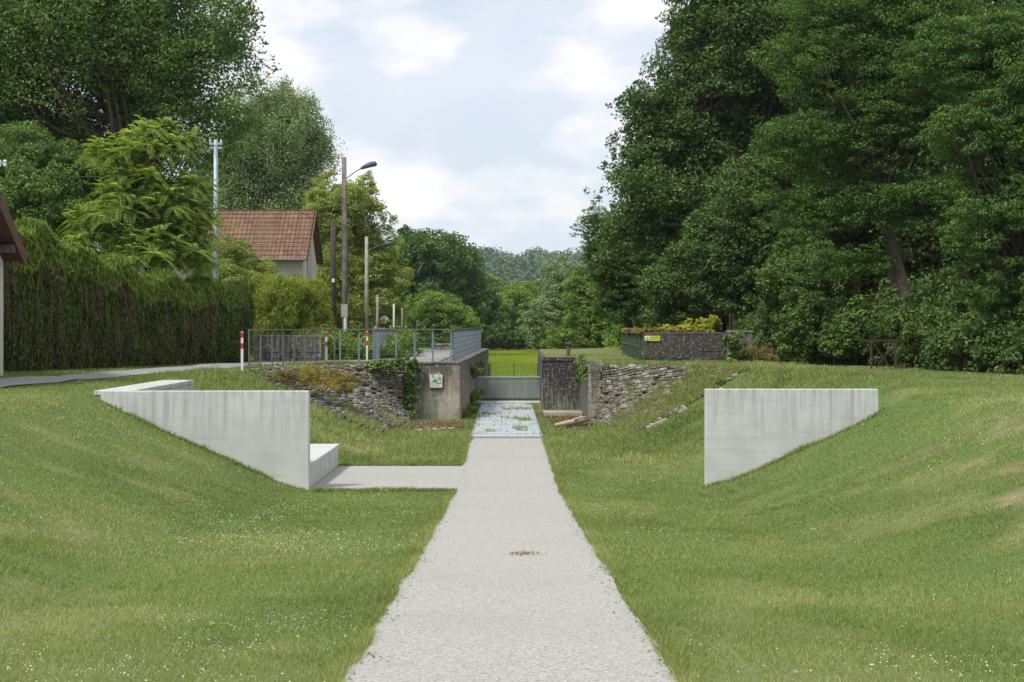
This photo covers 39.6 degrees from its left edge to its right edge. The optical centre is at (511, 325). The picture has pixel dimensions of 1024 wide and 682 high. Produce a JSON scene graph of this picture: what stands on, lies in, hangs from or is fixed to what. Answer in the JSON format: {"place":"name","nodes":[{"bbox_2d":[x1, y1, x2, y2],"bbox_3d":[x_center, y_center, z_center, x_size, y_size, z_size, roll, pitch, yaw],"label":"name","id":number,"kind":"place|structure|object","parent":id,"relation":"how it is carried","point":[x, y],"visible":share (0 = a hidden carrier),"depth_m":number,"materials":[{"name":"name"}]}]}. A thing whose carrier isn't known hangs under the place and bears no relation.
{"place":"outdoors","nodes":[
{"label":"outdoors","id":0,"kind":"place"},
{"bbox_2d":[0,350,452,386],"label":"road","id":1,"kind":"structure","parent":0,"point":[427,355],"depth_m":37.89,"materials":[{"name":"grey asphalt"}]},
{"bbox_2d":[310,438,675,681],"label":"path","id":2,"kind":"structure","parent":0,"point":[477,607],"depth_m":12.54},
{"bbox_2d":[0,319,1023,681],"bbox_3d":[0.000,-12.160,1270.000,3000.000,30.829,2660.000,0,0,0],"label":"ground","id":3,"kind":"structure","parent":0,"point":[164,473],"depth_m":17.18,"materials":[{"name":"green plant"}]},
{"bbox_2d":[0,160,27,375],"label":"gabled house","id":4,"kind":"structure","parent":3,"relation":"on","point":[12,248],"depth_m":35.69,"materials":[{"name":"ceramic"}]},
{"bbox_2d":[0,119,126,251],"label":"walnut tree","id":5,"kind":"object","parent":3,"relation":"on","point":[47,198],"visible":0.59,"depth_m":47.08,"materials":[{"name":"green plant"}]},
{"bbox_2d":[3,216,256,371],"bbox_3d":[-11.933,-0.865,43.024,1.791,4.669,12.866,0,0,23],"label":"conifer hedge","id":6,"kind":"object","parent":3,"relation":"on","point":[69,305],"visible":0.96,"depth_m":41.81,"materials":[{"name":"green plant"}]},
{"bbox_2d":[0,0,281,196],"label":"oak tree","id":7,"kind":"object","parent":3,"relation":"on","point":[49,49],"visible":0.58,"depth_m":58.46,"materials":[{"name":"green plant"}]},
{"bbox_2d":[94,380,193,396],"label":"concrete wall","id":8,"kind":"structure","parent":3,"relation":"on","point":[173,385],"depth_m":30.63,"materials":[{"name":"grey concrete"}]},
{"bbox_2d":[56,115,238,285],"bbox_3d":[-11.846,-2.683,45.964,6.057,8.318,4.044,0,0,0],"label":"tree of heaven","id":9,"kind":"object","parent":3,"relation":"on","point":[153,209],"visible":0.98,"depth_m":45.49,"materials":[{"name":"green plant"}]},
{"bbox_2d":[101,391,309,489],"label":"concrete wall","id":10,"kind":"structure","parent":3,"relation":"on","point":[268,432],"depth_m":27.50,"materials":[{"name":"grey concrete"}]},
{"bbox_2d":[209,139,221,279],"bbox_3d":[-11.041,-2.675,53.000,0.480,8.490,0.260,0,0,0],"label":"utility pole","id":11,"kind":"object","parent":3,"relation":"on","point":[215,174],"visible":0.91,"depth_m":52.94,"materials":[{"name":"grey metal"}]},
{"bbox_2d":[0,130,211,155],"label":"overhead cable","id":12,"kind":"object","parent":11,"relation":"attached to","point":[57,148],"visible":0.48,"depth_m":43.77,"materials":[{"name":"metal"}]},
{"bbox_2d":[1,145,214,177],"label":"overhead cable","id":13,"kind":"object","parent":11,"relation":"attached to","point":[85,176],"visible":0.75,"depth_m":41.44,"materials":[{"name":"metal"}]},
{"bbox_2d":[221,145,342,224],"bbox_3d":[-9.052,-5.537,57.498,0.023,2.384,9.691,0,0,22],"label":"overhead cable","id":14,"kind":"object","parent":11,"relation":"attached to","point":[275,196],"visible":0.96,"depth_m":56.65,"materials":[{"name":"metal"}]},
{"bbox_2d":[132,209,323,285],"bbox_3d":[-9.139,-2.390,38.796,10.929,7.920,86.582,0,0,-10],"label":"tiled house","id":15,"kind":"structure","parent":3,"relation":"on","point":[286,242],"depth_m":76.54,"materials":[{"name":"tile"}]},
{"bbox_2d":[189,234,278,285],"bbox_3d":[-10.598,-1.017,56.045,5.310,5.146,3.349,0,0,0],"label":"shrub","id":16,"kind":"object","parent":3,"relation":"on","point":[245,266],"visible":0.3,"depth_m":55.50,"materials":[{"name":"green plant"}]},
{"bbox_2d":[241,332,242,370],"bbox_3d":[-7.980,0.780,42.050,0.074,1.180,0.044,0,0,0],"label":"marker post","id":17,"kind":"object","parent":3,"relation":"on","point":[241,351],"visible":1,"depth_m":42.03,"materials":[{"name":"white paint"}]},
{"bbox_2d":[180,66,346,209],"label":"poplar tree","id":18,"kind":"object","parent":3,"relation":"on","point":[283,155],"visible":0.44,"depth_m":98.58,"materials":[{"name":"green plant"}]},
{"bbox_2d":[253,335,322,360],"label":"stone parapet","id":19,"kind":"structure","parent":3,"relation":"on","point":[288,346],"depth_m":49.20,"materials":[{"name":"grey stone"}]},
{"bbox_2d":[248,329,335,369],"bbox_3d":[-6.835,0.786,44.600,0.090,1.328,5.064,0,0,23],"label":"metal railing","id":20,"kind":"object","parent":3,"relation":"on","point":[260,330],"visible":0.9,"depth_m":44.02,"materials":[{"name":"metal"}]},
{"bbox_2d":[248,271,344,356],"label":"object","id":21,"kind":"object","parent":3,"relation":"on","point":[291,302],"visible":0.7,"depth_m":53.35,"materials":[{"name":"green plant"}]},
{"bbox_2d":[271,367,364,396],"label":"dry weeds","id":22,"kind":"object","parent":3,"relation":"on","point":[290,375],"visible":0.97,"depth_m":43.21,"materials":[{"name":"plant"}]},
{"bbox_2d":[310,444,339,487],"bbox_3d":[-4.275,3.050,30.067,0.690,0.700,4.705,0,0,0],"label":"concrete bench","id":23,"kind":"object","parent":3,"relation":"on","point":[323,460],"visible":0.42,"depth_m":30.19,"materials":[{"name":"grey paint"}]},
{"bbox_2d":[250,362,414,432],"bbox_3d":[-5.563,2.267,45.199,4.672,2.088,5.782,0,0,0],"label":"stone revetment","id":24,"kind":"object","parent":3,"relation":"on","point":[364,400],"visible":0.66,"depth_m":45.68,"materials":[{"name":"grey stone"}]},
{"bbox_2d":[295,363,356,392],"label":"flowering weeds","id":25,"kind":"object","parent":24,"relation":"on","point":[309,368],"visible":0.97,"depth_m":43.02,"materials":[{"name":"yellow plant"}]},
{"bbox_2d":[366,354,423,417],"bbox_3d":[-3.848,2.039,47.252,2.101,2.145,0.787,0,0,-36],"label":"ivy","id":26,"kind":"object","parent":24,"relation":"on","point":[396,364],"visible":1,"depth_m":47.38,"materials":[{"name":"green plant"}]},
{"bbox_2d":[330,219,335,354],"bbox_3d":[-7.301,-1.373,57.982,0.264,5.885,0.302,0,0,19],"label":"wooden pole","id":27,"kind":"object","parent":3,"relation":"on","point":[333,257],"visible":0.68,"depth_m":57.90,"materials":[{"name":"brown wood"}]},
{"bbox_2d":[245,327,423,359],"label":"undergrowth","id":28,"kind":"object","parent":3,"relation":"on","point":[403,350],"visible":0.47,"depth_m":52.55,"materials":[{"name":"green plant"}]},
{"bbox_2d":[330,320,371,352],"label":"shrub","id":29,"kind":"object","parent":3,"relation":"on","point":[354,333],"visible":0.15,"depth_m":53.82,"materials":[{"name":"green plant"}]},
{"bbox_2d":[301,168,414,335],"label":"lime green tree","id":30,"kind":"object","parent":3,"relation":"on","point":[327,204],"visible":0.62,"depth_m":85.06,"materials":[{"name":"green plant"}]},
{"bbox_2d":[341,157,376,330],"bbox_3d":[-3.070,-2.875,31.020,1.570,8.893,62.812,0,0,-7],"label":"lamp pole","id":31,"kind":"object","parent":3,"relation":"on","point":[344,310],"visible":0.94,"depth_m":61.90,"materials":[{"name":"concrete"}]},
{"bbox_2d":[366,331,367,359],"bbox_3d":[-5.220,0.795,51.200,0.074,1.150,0.044,0,0,0],"label":"marker post","id":32,"kind":"object","parent":3,"relation":"on","point":[366,345],"visible":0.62,"depth_m":51.18,"materials":[{"name":"white paint"}]},
{"bbox_2d":[365,236,392,336],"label":"lamp pole","id":33,"kind":"object","parent":3,"relation":"on","point":[366,286],"visible":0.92,"depth_m":79.92,"materials":[{"name":"concrete"}]},
{"bbox_2d":[376,295,385,328],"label":"utility pole","id":34,"kind":"object","parent":3,"relation":"on","point":[377,311],"visible":0.7,"depth_m":73.94,"materials":[{"name":"concrete"}]},
{"bbox_2d":[374,328,395,359],"bbox_3d":[-4.865,0.786,54.250,0.090,1.328,6.564,0,0,2],"label":"metal railing","id":35,"kind":"object","parent":3,"relation":"on","point":[386,332],"visible":0.22,"depth_m":53.18,"materials":[{"name":"metal"}]},
{"bbox_2d":[372,316,406,337],"bbox_3d":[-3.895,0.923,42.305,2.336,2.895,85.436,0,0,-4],"label":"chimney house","id":36,"kind":"structure","parent":3,"relation":"on","point":[383,317],"depth_m":80.87,"materials":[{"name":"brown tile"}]},
{"bbox_2d":[369,293,410,334],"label":"shrub","id":37,"kind":"object","parent":3,"relation":"on","point":[407,324],"depth_m":99.46,"materials":[{"name":"green plant"}]},
{"bbox_2d":[393,304,394,327],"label":"thin post","id":38,"kind":"object","parent":3,"relation":"on","point":[394,315],"visible":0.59,"depth_m":74.96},
{"bbox_2d":[401,308,402,327],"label":"thin post","id":39,"kind":"object","parent":3,"relation":"on","point":[402,317],"visible":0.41,"depth_m":76.47,"materials":[{"name":"concrete"}]},
{"bbox_2d":[390,224,414,239],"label":"conifer tree","id":40,"kind":"object","parent":3,"relation":"on","point":[404,229],"visible":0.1,"depth_m":159.76,"materials":[{"name":"green plant"}]},
{"bbox_2d":[390,327,422,348],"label":"shrub","id":41,"kind":"object","parent":3,"relation":"on","point":[420,339],"visible":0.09,"depth_m":73.90,"materials":[{"name":"green plant"}]},
{"bbox_2d":[379,312,439,348],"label":"undergrowth","id":42,"kind":"object","parent":3,"relation":"on","point":[427,338],"visible":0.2,"depth_m":104.63,"materials":[{"name":"green plant"}]},
{"bbox_2d":[416,427,454,430],"bbox_3d":[-2.321,3.162,43.283,1.202,0.168,0.288,0,0,0],"label":"stone edging","id":43,"kind":"object","parent":3,"relation":"on","point":[440,428],"visible":0.69,"depth_m":43.24,"materials":[{"name":"beige stone"}]},
{"bbox_2d":[380,227,491,321],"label":"chestnut tree","id":44,"kind":"object","parent":3,"relation":"on","point":[447,264],"visible":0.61,"depth_m":137.75,"materials":[{"name":"green plant"}]},
{"bbox_2d":[431,343,452,349],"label":"wall","id":45,"kind":"structure","parent":3,"relation":"on","point":[445,346],"depth_m":73.00,"materials":[{"name":"stone"}]},
{"bbox_2d":[400,291,485,343],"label":"shrub","id":46,"kind":"object","parent":3,"relation":"on","point":[433,310],"visible":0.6,"depth_m":114.82,"materials":[{"name":"green plant"}]},
{"bbox_2d":[413,349,488,420],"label":"lock wall","id":47,"kind":"structure","parent":3,"relation":"on","point":[450,399],"depth_m":48.00,"materials":[{"name":"concrete"}]},
{"bbox_2d":[339,329,451,361],"bbox_3d":[-3.890,0.786,47.775,3.820,1.328,0.090,0,0,-13],"label":"metal railing","id":48,"kind":"object","parent":47,"relation":"on","point":[378,343],"visible":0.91,"depth_m":47.77,"materials":[{"name":"metal"}]},
{"bbox_2d":[430,375,441,387],"bbox_3d":[-2.560,1.880,47.942,0.420,0.440,0.036,0,0,0],"label":"information panel","id":49,"kind":"object","parent":47,"relation":"attached to","point":[435,381],"visible":1,"depth_m":47.92,"materials":[{"name":"white paint"}]},
{"bbox_2d":[452,328,480,361],"bbox_3d":[-1.810,0.786,61.150,0.090,1.328,25.763,0,0,1],"label":"metal railing","id":50,"kind":"object","parent":47,"relation":"on","point":[466,341],"visible":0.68,"depth_m":57.20,"materials":[{"name":"metal"}]},
{"bbox_2d":[470,359,486,379],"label":"ivy","id":51,"kind":"object","parent":47,"relation":"attached to","point":[477,369],"visible":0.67,"depth_m":56.26,"materials":[{"name":"green plant"}]},
{"bbox_2d":[475,376,539,400],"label":"metal gate","id":52,"kind":"structure","parent":47,"relation":"attached to","point":[497,388],"depth_m":59.42,"materials":[{"name":"metal"}]},
{"bbox_2d":[462,389,486,416],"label":"weeds","id":53,"kind":"object","parent":3,"relation":"on","point":[470,409],"visible":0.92,"depth_m":53.48,"materials":[{"name":"green plant"}]},
{"bbox_2d":[478,285,503,348],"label":"tree","id":54,"kind":"object","parent":3,"relation":"on","point":[491,303],"visible":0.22,"depth_m":164.11,"materials":[{"name":"green plant"}]},
{"bbox_2d":[102,360,882,681],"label":"grass edge","id":55,"kind":"object","parent":3,"relation":"on","point":[366,632],"depth_m":14.76,"materials":[{"name":"green plant"}]},
{"bbox_2d":[245,359,750,431],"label":"weeds","id":56,"kind":"object","parent":3,"relation":"on","point":[699,384],"visible":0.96,"depth_m":43.28,"materials":[{"name":"green plant"}]},
{"bbox_2d":[471,401,541,437],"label":"grating walkway","id":57,"kind":"structure","parent":3,"relation":"on","point":[503,426],"depth_m":46.08,"materials":[{"name":"grey metal"}]},
{"bbox_2d":[475,401,539,434],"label":"weeds","id":58,"kind":"object","parent":57,"relation":"on","point":[528,418],"visible":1,"depth_m":47.88,"materials":[{"name":"green plant"}]},
{"bbox_2d":[343,412,672,679],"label":"dry leaves","id":59,"kind":"object","parent":3,"relation":"on","point":[458,426],"visible":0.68,"depth_m":44.48,"materials":[{"name":"brown plant"}]},
{"bbox_2d":[477,401,539,402],"bbox_3d":[-0.180,3.275,58.950,2.680,0.250,0.700,0,0,0],"label":"threshold","id":60,"kind":"object","parent":3,"relation":"on","point":[511,401],"visible":0.24,"depth_m":58.79,"materials":[{"name":"concrete"}]},
{"bbox_2d":[1,364,1023,681],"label":"clover flowers","id":61,"kind":"object","parent":3,"relation":"on","point":[415,540],"visible":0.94,"depth_m":12.06,"materials":[{"name":"white plant"}]},
{"bbox_2d":[490,363,537,375],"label":"fence","id":62,"kind":"object","parent":3,"relation":"on","point":[517,369],"visible":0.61,"depth_m":75.30,"materials":[{"name":"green metal"}]},
{"bbox_2d":[483,272,546,295],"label":"tree","id":63,"kind":"object","parent":3,"relation":"on","point":[495,281],"visible":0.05,"depth_m":258.92,"materials":[{"name":"green plant"}]},
{"bbox_2d":[488,281,542,349],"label":"tree","id":64,"kind":"object","parent":3,"relation":"on","point":[515,301],"visible":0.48,"depth_m":178.37,"materials":[{"name":"green plant"}]},
{"bbox_2d":[483,327,552,349],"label":"tree","id":65,"kind":"object","parent":3,"relation":"on","point":[513,339],"visible":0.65,"depth_m":171.30,"materials":[{"name":"green plant"}]},
{"bbox_2d":[519,253,579,348],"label":"tree","id":66,"kind":"object","parent":3,"relation":"on","point":[544,315],"visible":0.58,"depth_m":158.81,"materials":[{"name":"green plant"}]},
{"bbox_2d":[543,410,582,416],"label":"concrete sill","id":67,"kind":"structure","parent":3,"relation":"on","point":[569,413],"depth_m":50.22,"materials":[{"name":"concrete"}]},
{"bbox_2d":[538,351,601,420],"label":"lock wall","id":68,"kind":"structure","parent":3,"relation":"on","point":[560,389],"depth_m":54.00,"materials":[{"name":"concrete"}]},
{"bbox_2d":[564,342,571,355],"bbox_3d":[2.268,1.017,57.600,0.296,0.706,0.200,0,0,0],"label":"bollard","id":69,"kind":"object","parent":68,"relation":"on","point":[568,344],"visible":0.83,"depth_m":57.54,"materials":[{"name":"metal"}]},
{"bbox_2d":[573,353,588,384],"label":"ivy","id":70,"kind":"object","parent":68,"relation":"attached to","point":[580,361],"visible":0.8,"depth_m":51.58,"materials":[{"name":"green plant"}]},
{"bbox_2d":[554,416,589,426],"bbox_3d":[2.018,3.000,44.699,0.464,0.317,1.643,0,0,41],"label":"fallen log","id":71,"kind":"object","parent":3,"relation":"on","point":[578,420],"visible":0.99,"depth_m":44.65,"materials":[{"name":"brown wood"}]},
{"bbox_2d":[539,271,613,348],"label":"tree","id":72,"kind":"object","parent":3,"relation":"on","point":[589,321],"visible":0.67,"depth_m":109.23,"materials":[{"name":"green plant"}]},
{"bbox_2d":[569,205,684,349],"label":"locust tree","id":73,"kind":"object","parent":3,"relation":"on","point":[625,292],"visible":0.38,"depth_m":71.42,"materials":[{"name":"green plant"}]},
{"bbox_2d":[621,331,641,359],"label":"green parapet","id":74,"kind":"structure","parent":3,"relation":"on","point":[632,342],"depth_m":54.82,"materials":[{"name":"paint"}]},
{"bbox_2d":[621,326,691,334],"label":"virginia creeper","id":75,"kind":"object","parent":74,"relation":"on","point":[639,331],"visible":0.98,"depth_m":50.46,"materials":[{"name":"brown plant"}]},
{"bbox_2d":[358,244,938,308],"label":"forest","id":76,"kind":"object","parent":3,"relation":"on","point":[523,267],"visible":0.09,"depth_m":593.27,"materials":[{"name":"green plant"}]},
{"bbox_2d":[646,418,666,429],"bbox_3d":[4.250,2.911,41.750,0.641,0.368,0.160,0,0,0],"label":"kerb stone","id":77,"kind":"object","parent":3,"relation":"on","point":[658,422],"visible":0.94,"depth_m":41.67,"materials":[{"name":"concrete"}]},
{"bbox_2d":[593,137,728,341],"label":"tree","id":78,"kind":"object","parent":3,"relation":"on","point":[615,325],"depth_m":84.01,"materials":[{"name":"green plant"}]},
{"bbox_2d":[593,362,737,432],"bbox_3d":[4.680,2.271,44.651,3.174,2.094,5.909,0,0,-10],"label":"stone revetment","id":79,"kind":"object","parent":3,"relation":"on","point":[620,377],"visible":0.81,"depth_m":45.72,"materials":[{"name":"grey stone"}]},
{"bbox_2d":[601,312,736,351],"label":"undergrowth","id":80,"kind":"object","parent":3,"relation":"on","point":[616,340],"visible":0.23,"depth_m":75.16,"materials":[{"name":"green plant"}]},
{"bbox_2d":[643,332,726,360],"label":"stone parapet","id":81,"kind":"structure","parent":3,"relation":"on","point":[709,346],"depth_m":50.00,"materials":[{"name":"grey stone"}]},
{"bbox_2d":[645,336,659,340],"bbox_3d":[4.930,0.460,49.958,0.540,0.180,0.034,0,0,0],"label":"warning sign","id":82,"kind":"object","parent":81,"relation":"attached to","point":[652,338],"visible":1,"depth_m":49.95,"materials":[{"name":"yellow metal"}]},
{"bbox_2d":[658,315,722,331],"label":"creeper","id":83,"kind":"object","parent":81,"relation":"on","point":[700,324],"visible":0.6,"depth_m":51.05,"materials":[{"name":"yellow plant"}]},
{"bbox_2d":[583,0,828,318],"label":"oak tree","id":84,"kind":"object","parent":3,"relation":"on","point":[706,116],"visible":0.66,"depth_m":62.63,"materials":[{"name":"green plant"}]},
{"bbox_2d":[729,313,733,329],"bbox_3d":[7.900,0.470,51.200,0.170,1.800,0.050,0,0,0],"label":"rusty post","id":85,"kind":"object","parent":3,"relation":"on","point":[730,321],"visible":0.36,"depth_m":51.17,"materials":[{"name":"metal"}]},
{"bbox_2d":[713,330,750,385],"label":"ivy","id":86,"kind":"object","parent":3,"relation":"on","point":[729,342],"visible":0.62,"depth_m":48.21,"materials":[{"name":"green plant"}]},
{"bbox_2d":[632,146,834,331],"bbox_3d":[9.324,-2.946,59.998,8.564,9.061,5.826,0,0,0],"label":"oak tree","id":87,"kind":"object","parent":3,"relation":"on","point":[725,245],"visible":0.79,"depth_m":58.68,"materials":[{"name":"green plant"}]},
{"bbox_2d":[726,330,753,360],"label":"stone pier","id":88,"kind":"structure","parent":3,"relation":"on","point":[746,340],"depth_m":48.70,"materials":[{"name":"grey stone"}]},
{"bbox_2d":[744,343,790,362],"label":"dry grass tuft","id":89,"kind":"object","parent":3,"relation":"on","point":[766,354],"visible":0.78,"depth_m":46.98,"materials":[{"name":"beige plant"}]},
{"bbox_2d":[757,294,789,346],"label":"bush","id":90,"kind":"object","parent":3,"relation":"on","point":[770,305],"visible":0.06,"depth_m":50.18,"materials":[{"name":"green plant"}]},
{"bbox_2d":[704,389,878,486],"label":"concrete wall","id":91,"kind":"structure","parent":3,"relation":"on","point":[745,430],"depth_m":27.50,"materials":[{"name":"grey concrete"}]},
{"bbox_2d":[768,285,841,364],"bbox_3d":[9.640,0.137,45.935,2.626,2.872,2.273,0,0,0],"label":"bush","id":92,"kind":"object","parent":3,"relation":"on","point":[799,333],"visible":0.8,"depth_m":45.57,"materials":[{"name":"green plant"}]},
{"bbox_2d":[753,225,861,361],"bbox_3d":[10.351,-0.985,50.091,3.731,5.128,3.050,0,0,0],"label":"bush","id":93,"kind":"object","parent":3,"relation":"on","point":[779,283],"visible":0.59,"depth_m":49.47,"materials":[{"name":"green plant"}]},
{"bbox_2d":[817,294,881,365],"bbox_3d":[10.580,0.310,44.416,2.078,2.578,2.002,0,0,14],"label":"bush","id":94,"kind":"object","parent":3,"relation":"on","point":[840,338],"visible":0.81,"depth_m":44.14,"materials":[{"name":"green plant"}]},
{"bbox_2d":[809,164,930,309],"bbox_3d":[17.405,-4.505,65.921,11.718,12.315,6.978,0,0,0],"label":"tree","id":95,"kind":"object","parent":3,"relation":"on","point":[844,239],"visible":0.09,"depth_m":64.60,"materials":[{"name":"green plant"}]},
{"bbox_2d":[718,0,1023,300],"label":"oak tree","id":96,"kind":"object","parent":3,"relation":"on","point":[988,4],"visible":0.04,"depth_m":60.99,"materials":[{"name":"green plant"}]},
{"bbox_2d":[746,0,1002,364],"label":"locust tree","id":97,"kind":"object","parent":3,"relation":"on","point":[875,132],"visible":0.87,"depth_m":44.47,"materials":[{"name":"green plant"}]},
{"bbox_2d":[731,283,1023,374],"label":"undergrowth","id":98,"kind":"object","parent":3,"relation":"on","point":[882,322],"visible":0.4,"depth_m":41.81,"materials":[{"name":"green plant"}]},
{"bbox_2d":[859,340,896,368],"bbox_3d":[10.593,0.983,41.200,1.093,1.135,0.050,0,0,0],"label":"iron railing","id":99,"kind":"object","parent":3,"relation":"on","point":[871,341],"visible":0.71,"depth_m":41.17,"materials":[{"name":"metal"}]},
{"bbox_2d":[875,318,938,366],"bbox_3d":[12.159,0.646,42.995,2.406,1.872,1.793,0,0,20],"label":"bush","id":100,"kind":"object","parent":3,"relation":"on","point":[911,341],"visible":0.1,"depth_m":42.74,"materials":[{"name":"green plant"}]},
{"bbox_2d":[864,110,1016,325],"bbox_3d":[20.047,-3.827,59.805,12.111,11.109,6.836,0,0,0],"label":"tree","id":101,"kind":"object","parent":3,"relation":"on","point":[936,280],"visible":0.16,"depth_m":59.23,"materials":[{"name":"green plant"}]},
{"bbox_2d":[920,315,976,362],"bbox_3d":[12.937,0.620,41.016,2.331,1.902,1.802,0,0,0],"label":"bush","id":102,"kind":"object","parent":3,"relation":"on","point":[955,323],"visible":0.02,"depth_m":40.77,"materials":[{"name":"green plant"}]},
{"bbox_2d":[891,0,1023,357],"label":"locust tree","id":103,"kind":"object","parent":3,"relation":"on","point":[996,122],"visible":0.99,"depth_m":37.86,"materials":[{"name":"green plant"}]},
{"bbox_2d":[967,156,1020,310],"bbox_3d":[21.154,-2.990,50.215,9.991,9.429,5.768,0,0,0],"label":"tree","id":104,"kind":"object","parent":3,"relation":"on","point":[971,290],"visible":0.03,"depth_m":50.61,"materials":[{"name":"green plant"}]},
{"bbox_2d":[975,310,1023,371],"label":"bush","id":105,"kind":"object","parent":3,"relation":"on","point":[984,362],"visible":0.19,"depth_m":38.11,"materials":[{"name":"green plant"}]},
{"bbox_2d":[126,359,900,463],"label":"rough grass","id":106,"kind":"structure","parent":0,"point":[636,437],"depth_m":38.51,"materials":[{"name":"green plant"}]},
{"bbox_2d":[418,347,619,375],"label":"meadow grass","id":107,"kind":"structure","parent":0,"point":[501,361],"depth_m":118.64,"materials":[{"name":"green plant"}]},
{"bbox_2d":[43,0,998,256],"label":"sky","id":108,"kind":"structure","parent":0,"point":[489,122],"materials":[{"name":"white"}]}
]}

